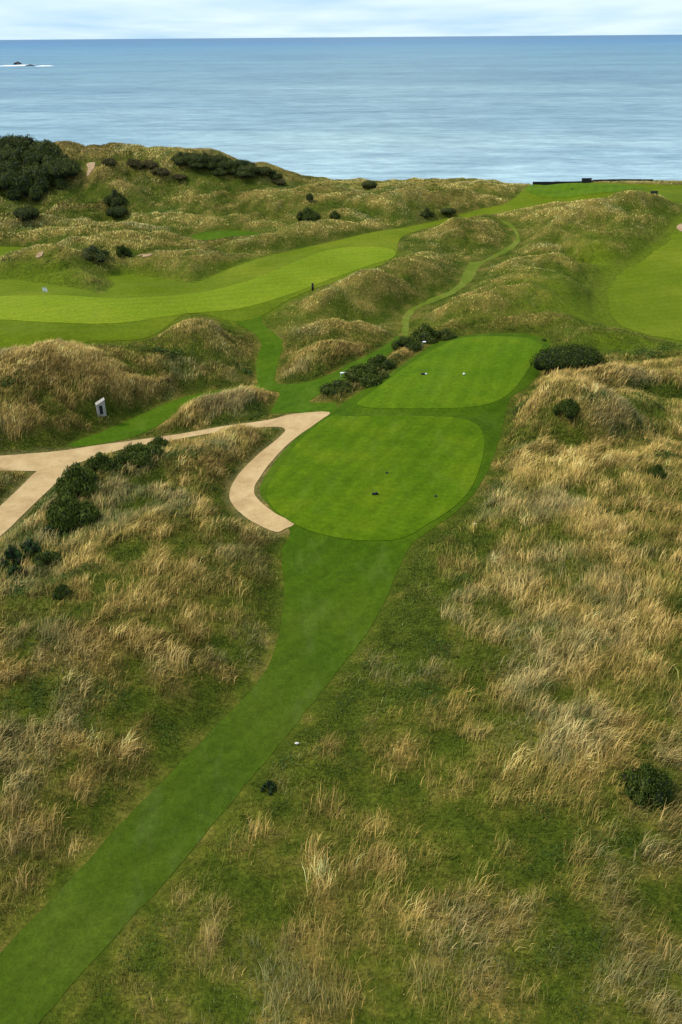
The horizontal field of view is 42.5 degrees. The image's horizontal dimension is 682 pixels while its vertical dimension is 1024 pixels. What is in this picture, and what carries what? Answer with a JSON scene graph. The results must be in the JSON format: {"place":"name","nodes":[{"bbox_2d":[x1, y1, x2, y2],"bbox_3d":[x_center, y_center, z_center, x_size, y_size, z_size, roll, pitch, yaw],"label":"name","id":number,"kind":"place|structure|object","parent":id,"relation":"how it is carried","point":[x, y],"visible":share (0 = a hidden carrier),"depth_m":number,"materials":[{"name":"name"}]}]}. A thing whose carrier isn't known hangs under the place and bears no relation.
{"place":"outdoors","nodes":[
{"label":"outdoors","id":0,"kind":"place"},
{"bbox_2d":[0,411,329,535],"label":"gravel path","id":1,"kind":"structure","parent":0,"point":[48,468],"depth_m":80.80,"materials":[{"name":"beige gravel"}]},
{"bbox_2d":[0,142,681,1023],"bbox_3d":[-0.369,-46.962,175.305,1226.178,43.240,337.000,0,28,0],"label":"terrain","id":2,"kind":"structure","parent":0,"point":[566,298],"depth_m":47.35,"materials":[{"name":"green plant"}]},
{"bbox_2d":[0,160,16,172],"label":"thicket bush","id":3,"kind":"object","parent":2,"relation":"on","point":[5,165],"visible":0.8,"depth_m":182.60,"materials":[{"name":"green plant"}]},
{"bbox_2d":[0,145,21,161],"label":"thicket bush","id":4,"kind":"object","parent":2,"relation":"on","point":[9,154],"visible":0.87,"depth_m":185.67,"materials":[{"name":"green plant"}]},
{"bbox_2d":[0,169,24,190],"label":"thicket bush","id":5,"kind":"object","parent":2,"relation":"on","point":[9,178],"visible":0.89,"depth_m":179.97,"materials":[{"name":"green plant"}]},
{"bbox_2d":[0,545,24,568],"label":"leafy shrub","id":6,"kind":"object","parent":2,"relation":"on","point":[13,553],"visible":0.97,"depth_m":63.34,"materials":[{"name":"green plant"}]},
{"bbox_2d":[0,246,27,256],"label":"fairway","id":7,"kind":"structure","parent":2,"relation":"on","point":[4,250],"depth_m":152.95,"materials":[{"name":"green plant"}]},
{"bbox_2d":[0,133,28,150],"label":"thicket bush","id":8,"kind":"object","parent":2,"relation":"on","point":[12,140],"visible":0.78,"depth_m":189.05,"materials":[{"name":"green plant"}]},
{"bbox_2d":[5,563,29,581],"bbox_3d":[-22.660,4.234,61.253,1.755,1.397,1.574,-3,29,-4],"label":"leafy shrub","id":9,"kind":"object","parent":2,"relation":"on","point":[13,568],"visible":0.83,"depth_m":61.24,"materials":[{"name":"green plant"}]},
{"bbox_2d":[10,158,32,180],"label":"thicket bush","id":10,"kind":"object","parent":2,"relation":"on","point":[16,164],"visible":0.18,"depth_m":183.91,"materials":[{"name":"green plant"}]},
{"bbox_2d":[4,172,43,200],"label":"thicket bush","id":11,"kind":"object","parent":2,"relation":"on","point":[33,192],"visible":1,"depth_m":180.84,"materials":[{"name":"green plant"}]},
{"bbox_2d":[14,143,35,164],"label":"thicket bush","id":12,"kind":"object","parent":2,"relation":"on","point":[20,150],"visible":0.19,"depth_m":187.33,"materials":[{"name":"green plant"}]},
{"bbox_2d":[13,205,40,220],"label":"gorse bush","id":13,"kind":"object","parent":2,"relation":"on","point":[23,213],"visible":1,"depth_m":166.53,"materials":[{"name":"green plant"}]},
{"bbox_2d":[18,161,41,180],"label":"thicket bush","id":14,"kind":"object","parent":2,"relation":"on","point":[32,171],"visible":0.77,"depth_m":184.18,"materials":[{"name":"green plant"}]},
{"bbox_2d":[19,537,42,559],"bbox_3d":[-22.923,2.589,64.947,1.554,1.677,1.950,-13,31,-22],"label":"leafy shrub","id":15,"kind":"object","parent":2,"relation":"on","point":[30,546],"visible":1,"depth_m":64.60,"materials":[{"name":"green plant"}]},
{"bbox_2d":[24,134,37,150],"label":"thicket bush","id":16,"kind":"object","parent":2,"relation":"on","point":[31,141],"visible":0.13,"depth_m":189.97,"materials":[{"name":"green plant"}]},
{"bbox_2d":[20,148,52,165],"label":"thicket bush","id":17,"kind":"object","parent":2,"relation":"on","point":[31,157],"visible":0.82,"depth_m":186.75,"materials":[{"name":"green plant"}]},
{"bbox_2d":[25,139,61,154],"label":"thicket bush","id":18,"kind":"object","parent":2,"relation":"on","point":[44,146],"visible":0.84,"depth_m":188.46,"materials":[{"name":"green plant"}]},
{"bbox_2d":[31,549,63,572],"bbox_3d":[-20.955,3.329,62.776,2.478,1.614,1.983,-22,35,-34],"label":"leafy shrub","id":19,"kind":"object","parent":2,"relation":"on","point":[46,557],"visible":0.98,"depth_m":62.32,"materials":[{"name":"green plant"}]},
{"bbox_2d":[32,164,68,192],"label":"thicket bush","id":20,"kind":"object","parent":2,"relation":"on","point":[45,180],"visible":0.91,"depth_m":184.12,"materials":[{"name":"green plant"}]},
{"bbox_2d":[40,154,61,177],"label":"thicket bush","id":21,"kind":"object","parent":2,"relation":"on","point":[48,159],"visible":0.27,"depth_m":186.03,"materials":[{"name":"green plant"}]},
{"bbox_2d":[43,524,62,538],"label":"leafy shrub","id":22,"kind":"object","parent":2,"relation":"on","point":[50,528],"visible":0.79,"depth_m":66.73,"materials":[{"name":"green plant"}]},
{"bbox_2d":[43,146,76,162],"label":"thicket bush","id":23,"kind":"object","parent":2,"relation":"on","point":[59,154],"visible":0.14,"depth_m":188.72,"materials":[{"name":"green plant"}]},
{"bbox_2d":[42,157,81,180],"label":"thicket bush","id":24,"kind":"object","parent":2,"relation":"on","point":[57,167],"visible":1,"depth_m":184.13,"materials":[{"name":"green plant"}]},
{"bbox_2d":[51,583,73,600],"bbox_3d":[-18.136,5.189,57.115,1.314,1.436,1.395,17,33,29],"label":"leafy shrub","id":25,"kind":"object","parent":2,"relation":"on","point":[61,591],"visible":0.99,"depth_m":56.87,"materials":[{"name":"green plant"}]},
{"bbox_2d":[44,492,101,532],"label":"gorse bush","id":26,"kind":"object","parent":2,"relation":"on","point":[68,512],"visible":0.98,"depth_m":66.77,"materials":[{"name":"green plant"}]},
{"bbox_2d":[54,461,103,500],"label":"gorse bush","id":27,"kind":"object","parent":2,"relation":"on","point":[77,479],"visible":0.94,"depth_m":70.63,"materials":[{"name":"green plant"}]},
{"bbox_2d":[86,162,94,175],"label":"bunker sand","id":28,"kind":"structure","parent":2,"relation":"on","point":[90,165],"depth_m":189.68,"materials":[{"name":"beige sand"}]},
{"bbox_2d":[81,244,109,261],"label":"gorse bush","id":29,"kind":"object","parent":2,"relation":"on","point":[91,252],"visible":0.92,"depth_m":138.07,"materials":[{"name":"green plant"}]},
{"bbox_2d":[82,451,113,478],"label":"gorse bush","id":30,"kind":"object","parent":2,"relation":"on","point":[98,461],"visible":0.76,"depth_m":74.43,"materials":[{"name":"green plant"}]},
{"bbox_2d":[95,397,106,416],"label":"timber box","id":31,"kind":"object","parent":2,"relation":"on","point":[100,407],"visible":1,"depth_m":91.21,"materials":[{"name":"white wood"}]},
{"bbox_2d":[101,158,116,165],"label":"russet scrub","id":32,"kind":"object","parent":2,"relation":"on","point":[111,161],"visible":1,"depth_m":188.50,"materials":[{"name":"brown plant"}]},
{"bbox_2d":[102,188,128,206],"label":"gorse bush","id":33,"kind":"object","parent":2,"relation":"on","point":[116,198],"visible":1,"depth_m":179.30,"materials":[{"name":"green plant"}]},
{"bbox_2d":[105,205,127,217],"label":"gorse bush","id":34,"kind":"object","parent":2,"relation":"on","point":[117,211],"visible":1,"depth_m":175.03,"materials":[{"name":"green plant"}]},
{"bbox_2d":[108,452,132,474],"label":"gorse bush","id":35,"kind":"object","parent":2,"relation":"on","point":[116,463],"visible":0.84,"depth_m":74.72,"materials":[{"name":"green plant"}]},
{"bbox_2d":[115,244,132,257],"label":"gorse bush","id":36,"kind":"object","parent":2,"relation":"on","point":[123,250],"visible":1,"depth_m":141.67,"materials":[{"name":"green plant"}]},
{"bbox_2d":[126,158,139,166],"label":"russet scrub","id":37,"kind":"object","parent":2,"relation":"on","point":[132,162],"visible":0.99,"depth_m":189.73,"materials":[{"name":"brown plant"}]},
{"bbox_2d":[116,442,165,467],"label":"gorse bush","id":38,"kind":"object","parent":2,"relation":"on","point":[137,455],"visible":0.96,"depth_m":75.83,"materials":[{"name":"green plant"}]},
{"bbox_2d":[136,159,158,169],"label":"russet scrub","id":39,"kind":"object","parent":2,"relation":"on","point":[151,164],"visible":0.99,"depth_m":189.79,"materials":[{"name":"brown plant"}]},
{"bbox_2d":[147,435,169,446],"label":"gorse bush","id":40,"kind":"object","parent":2,"relation":"on","point":[158,440],"visible":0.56,"depth_m":83.74,"materials":[{"name":"green plant"}]},
{"bbox_2d":[151,168,170,174],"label":"russet scrub","id":41,"kind":"object","parent":2,"relation":"on","point":[160,171],"visible":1,"depth_m":188.26,"materials":[{"name":"brown plant"}]},
{"bbox_2d":[170,150,183,160],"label":"thicket bush","id":42,"kind":"object","parent":2,"relation":"on","point":[175,156],"visible":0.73,"depth_m":190.77,"materials":[{"name":"green plant"}]},
{"bbox_2d":[172,174,187,179],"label":"russet scrub","id":43,"kind":"object","parent":2,"relation":"on","point":[179,176],"visible":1,"depth_m":188.33,"materials":[{"name":"brown plant"}]},
{"bbox_2d":[173,151,193,165],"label":"thicket bush","id":44,"kind":"object","parent":2,"relation":"on","point":[178,161],"visible":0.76,"depth_m":189.59,"materials":[{"name":"green plant"}]},
{"bbox_2d":[184,152,198,161],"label":"thicket bush","id":45,"kind":"object","parent":2,"relation":"on","point":[188,157],"visible":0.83,"depth_m":189.53,"materials":[{"name":"green plant"}]},
{"bbox_2d":[187,154,210,163],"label":"thicket bush","id":46,"kind":"object","parent":2,"relation":"on","point":[200,158],"visible":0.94,"depth_m":189.15,"materials":[{"name":"green plant"}]},
{"bbox_2d":[189,161,208,169],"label":"thicket bush","id":47,"kind":"object","parent":2,"relation":"on","point":[199,165],"visible":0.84,"depth_m":189.13,"materials":[{"name":"green plant"}]},
{"bbox_2d":[207,155,217,169],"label":"thicket bush","id":48,"kind":"object","parent":2,"relation":"on","point":[212,165],"visible":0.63,"depth_m":189.48,"materials":[{"name":"green plant"}]},
{"bbox_2d":[211,153,227,162],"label":"thicket bush","id":49,"kind":"object","parent":2,"relation":"on","point":[217,158],"visible":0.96,"depth_m":190.26,"materials":[{"name":"green plant"}]},
{"bbox_2d":[210,165,231,175],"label":"thicket bush","id":50,"kind":"object","parent":2,"relation":"on","point":[220,170],"visible":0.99,"depth_m":189.47,"materials":[{"name":"green plant"}]},
{"bbox_2d":[190,231,257,240],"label":"green hollow","id":51,"kind":"object","parent":2,"relation":"on","point":[209,235],"visible":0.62,"depth_m":166.17,"materials":[{"name":"green plant"}]},
{"bbox_2d":[216,159,234,168],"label":"thicket bush","id":52,"kind":"object","parent":2,"relation":"on","point":[227,164],"visible":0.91,"depth_m":189.94,"materials":[{"name":"green plant"}]},
{"bbox_2d":[227,159,239,173],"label":"thicket bush","id":53,"kind":"object","parent":2,"relation":"on","point":[233,169],"visible":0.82,"depth_m":190.50,"materials":[{"name":"green plant"}]},
{"bbox_2d":[70,315,399,446],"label":"walkway","id":54,"kind":"structure","parent":2,"relation":"on","point":[296,397],"depth_m":96.52,"materials":[{"name":"green plant"}]},
{"bbox_2d":[234,159,250,166],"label":"thicket bush","id":55,"kind":"object","parent":2,"relation":"on","point":[244,162],"visible":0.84,"depth_m":191.41,"materials":[{"name":"green plant"}]},
{"bbox_2d":[235,171,254,176],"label":"thicket bush","id":56,"kind":"object","parent":2,"relation":"on","point":[243,174],"visible":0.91,"depth_m":188.84,"materials":[{"name":"green plant"}]},
{"bbox_2d":[237,164,258,173],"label":"thicket bush","id":57,"kind":"object","parent":2,"relation":"on","point":[250,168],"visible":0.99,"depth_m":189.56,"materials":[{"name":"green plant"}]},
{"bbox_2d":[259,166,272,175],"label":"thicket bush","id":58,"kind":"object","parent":2,"relation":"on","point":[263,170],"visible":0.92,"depth_m":191.02,"materials":[{"name":"green plant"}]},
{"bbox_2d":[260,780,275,796],"bbox_3d":[-3.707,13.849,44.252,0.827,0.864,0.922,1,28,3],"label":"weed clump","id":59,"kind":"object","parent":2,"relation":"on","point":[268,784],"visible":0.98,"depth_m":44.24,"materials":[{"name":"green plant"}]},
{"bbox_2d":[0,333,549,1023],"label":"mown ribbon","id":60,"kind":"object","parent":2,"relation":"on","point":[336,591],"visible":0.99,"depth_m":47.05,"materials":[{"name":"green plant"}]},
{"bbox_2d":[266,415,484,540],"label":"tee","id":61,"kind":"object","parent":60,"relation":"on","point":[330,476],"visible":1,"depth_m":74.51,"materials":[{"name":"green plant"}]},
{"bbox_2d":[267,169,282,179],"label":"thicket bush","id":62,"kind":"object","parent":2,"relation":"on","point":[274,174],"visible":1,"depth_m":192.52,"materials":[{"name":"green plant"}]},
{"bbox_2d":[271,179,285,184],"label":"russet scrub","id":63,"kind":"object","parent":2,"relation":"on","point":[279,181],"visible":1,"depth_m":191.31,"materials":[{"name":"green plant"}]},
{"bbox_2d":[295,207,321,220],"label":"gorse bush","id":64,"kind":"object","parent":2,"relation":"on","point":[308,214],"visible":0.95,"depth_m":166.66,"materials":[{"name":"green plant"}]},
{"bbox_2d":[306,193,313,201],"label":"gorse bush","id":65,"kind":"object","parent":2,"relation":"on","point":[309,197],"visible":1,"depth_m":172.16,"materials":[{"name":"green plant"}]},
{"bbox_2d":[329,210,339,219],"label":"gorse bush","id":66,"kind":"object","parent":2,"relation":"on","point":[335,215],"visible":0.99,"depth_m":165.17,"materials":[{"name":"green plant"}]},
{"bbox_2d":[319,379,353,397],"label":"gorse bush","id":67,"kind":"object","parent":2,"relation":"on","point":[334,387],"visible":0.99,"depth_m":92.55,"materials":[{"name":"green plant"}]},
{"bbox_2d":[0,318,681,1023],"bbox_3d":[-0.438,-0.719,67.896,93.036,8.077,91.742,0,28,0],"label":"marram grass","id":68,"kind":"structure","parent":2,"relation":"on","point":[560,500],"depth_m":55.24,"materials":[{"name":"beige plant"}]},
{"bbox_2d":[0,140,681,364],"bbox_3d":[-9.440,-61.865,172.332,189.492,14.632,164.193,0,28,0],"label":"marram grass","id":69,"kind":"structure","parent":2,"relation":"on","point":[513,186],"depth_m":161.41,"materials":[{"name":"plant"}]},
{"bbox_2d":[0,342,681,1023],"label":"broadleaf weeds","id":70,"kind":"object","parent":2,"relation":"on","point":[196,452],"visible":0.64,"depth_m":49.11,"materials":[{"name":"green plant"}]},
{"bbox_2d":[0,183,681,348],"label":"fairway","id":71,"kind":"structure","parent":2,"relation":"on","point":[18,333],"depth_m":127.20,"materials":[{"name":"green plant"}]},
{"bbox_2d":[0,246,395,323],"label":"fairway","id":72,"kind":"structure","parent":71,"relation":"on","point":[306,272],"depth_m":120.39,"materials":[{"name":"green plant"}]},
{"bbox_2d":[343,363,388,388],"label":"gorse bush","id":73,"kind":"object","parent":2,"relation":"on","point":[366,375],"visible":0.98,"depth_m":94.27,"materials":[{"name":"green plant"}]},
{"bbox_2d":[361,180,377,187],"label":"gorse bush","id":74,"kind":"object","parent":2,"relation":"on","point":[367,183],"visible":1,"depth_m":186.24,"materials":[{"name":"green plant"}]},
{"bbox_2d":[367,353,395,370],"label":"gorse bush","id":75,"kind":"object","parent":2,"relation":"on","point":[381,361],"visible":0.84,"depth_m":98.30,"materials":[{"name":"green plant"}]},
{"bbox_2d":[391,335,422,351],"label":"gorse bush","id":76,"kind":"object","parent":2,"relation":"on","point":[411,344],"visible":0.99,"depth_m":104.32,"materials":[{"name":"green plant"}]},
{"bbox_2d":[410,322,439,344],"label":"gorse bush","id":77,"kind":"object","parent":2,"relation":"on","point":[427,333],"visible":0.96,"depth_m":106.60,"materials":[{"name":"green plant"}]},
{"bbox_2d":[420,207,434,217],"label":"gorse bush","id":78,"kind":"object","parent":2,"relation":"on","point":[426,213],"visible":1,"depth_m":167.95,"materials":[{"name":"green plant"}]},
{"bbox_2d":[437,328,456,340],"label":"gorse bush","id":79,"kind":"object","parent":2,"relation":"on","point":[446,334],"visible":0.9,"depth_m":107.50,"materials":[{"name":"green plant"}]},
{"bbox_2d":[440,207,456,213],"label":"gorse bush","id":80,"kind":"object","parent":2,"relation":"on","point":[450,210],"visible":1,"depth_m":169.40,"materials":[{"name":"green plant"}]},
{"bbox_2d":[357,336,541,407],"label":"tee","id":81,"kind":"object","parent":2,"relation":"on","point":[494,368],"visible":0.99,"depth_m":94.28,"materials":[{"name":"green plant"}]},
{"bbox_2d":[400,220,519,336],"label":"trail","id":82,"kind":"object","parent":2,"relation":"on","point":[469,273],"visible":0.96,"depth_m":133.13,"materials":[{"name":"green plant"}]},
{"bbox_2d":[552,398,580,418],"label":"dark shrub","id":83,"kind":"object","parent":2,"relation":"on","point":[569,408],"visible":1,"depth_m":77.73,"materials":[{"name":"green plant"}]},
{"bbox_2d":[530,342,605,371],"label":"gorse bush","id":84,"kind":"object","parent":2,"relation":"on","point":[560,357],"visible":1,"depth_m":93.77,"materials":[{"name":"green plant"}]},
{"bbox_2d":[526,183,644,197],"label":"tee","id":85,"kind":"object","parent":2,"relation":"on","point":[563,190],"visible":1,"depth_m":179.72,"materials":[{"name":"green plant"}]},
{"bbox_2d":[581,178,591,182],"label":"storage box","id":86,"kind":"object","parent":2,"relation":"on","point":[586,180],"visible":1,"depth_m":188.45,"materials":[{"name":"black plastic"}]},
{"bbox_2d":[532,179,652,184],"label":"sleeper wall","id":87,"kind":"structure","parent":2,"relation":"on","point":[547,183],"depth_m":189.28,"materials":[{"name":"black wood"}]},
{"bbox_2d":[606,230,681,339],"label":"fairway","id":88,"kind":"structure","parent":2,"relation":"on","point":[645,296],"depth_m":126.29,"materials":[{"name":"green plant"}]},
{"bbox_2d":[615,762,675,807],"bbox_3d":[14.498,12.751,41.494,2.665,2.002,2.477,-9,30,-15],"label":"gorse bush","id":89,"kind":"object","parent":2,"relation":"on","point":[657,786],"visible":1,"depth_m":41.05,"materials":[{"name":"green plant"}]},
{"bbox_2d":[647,463,666,479],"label":"dark shrub","id":90,"kind":"object","parent":2,"relation":"on","point":[656,470],"visible":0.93,"depth_m":68.99,"materials":[{"name":"green plant"}]},
{"bbox_2d":[0,35,681,183],"bbox_3d":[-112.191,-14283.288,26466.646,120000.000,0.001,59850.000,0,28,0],"label":"sea","id":91,"kind":"structure","parent":0,"point":[521,109],"depth_m":839.51,"materials":[{"name":"liquid"}]},
{"bbox_2d":[3,65,50,66],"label":"surf","id":92,"kind":"structure","parent":91,"relation":"on","point":[24,65],"depth_m":2020.64,"materials":[{"name":"white liquid"}]},
{"bbox_2d":[0,0,681,39],"label":"sky","id":93,"kind":"structure","parent":0,"point":[19,19],"materials":[{"name":"white"}]},
{"bbox_2d":[676,224,681,230],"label":"bunker sand","id":94,"kind":"structure","parent":0,"point":[679,227],"depth_m":154.57,"materials":[{"name":"beige sand"}]}
]}

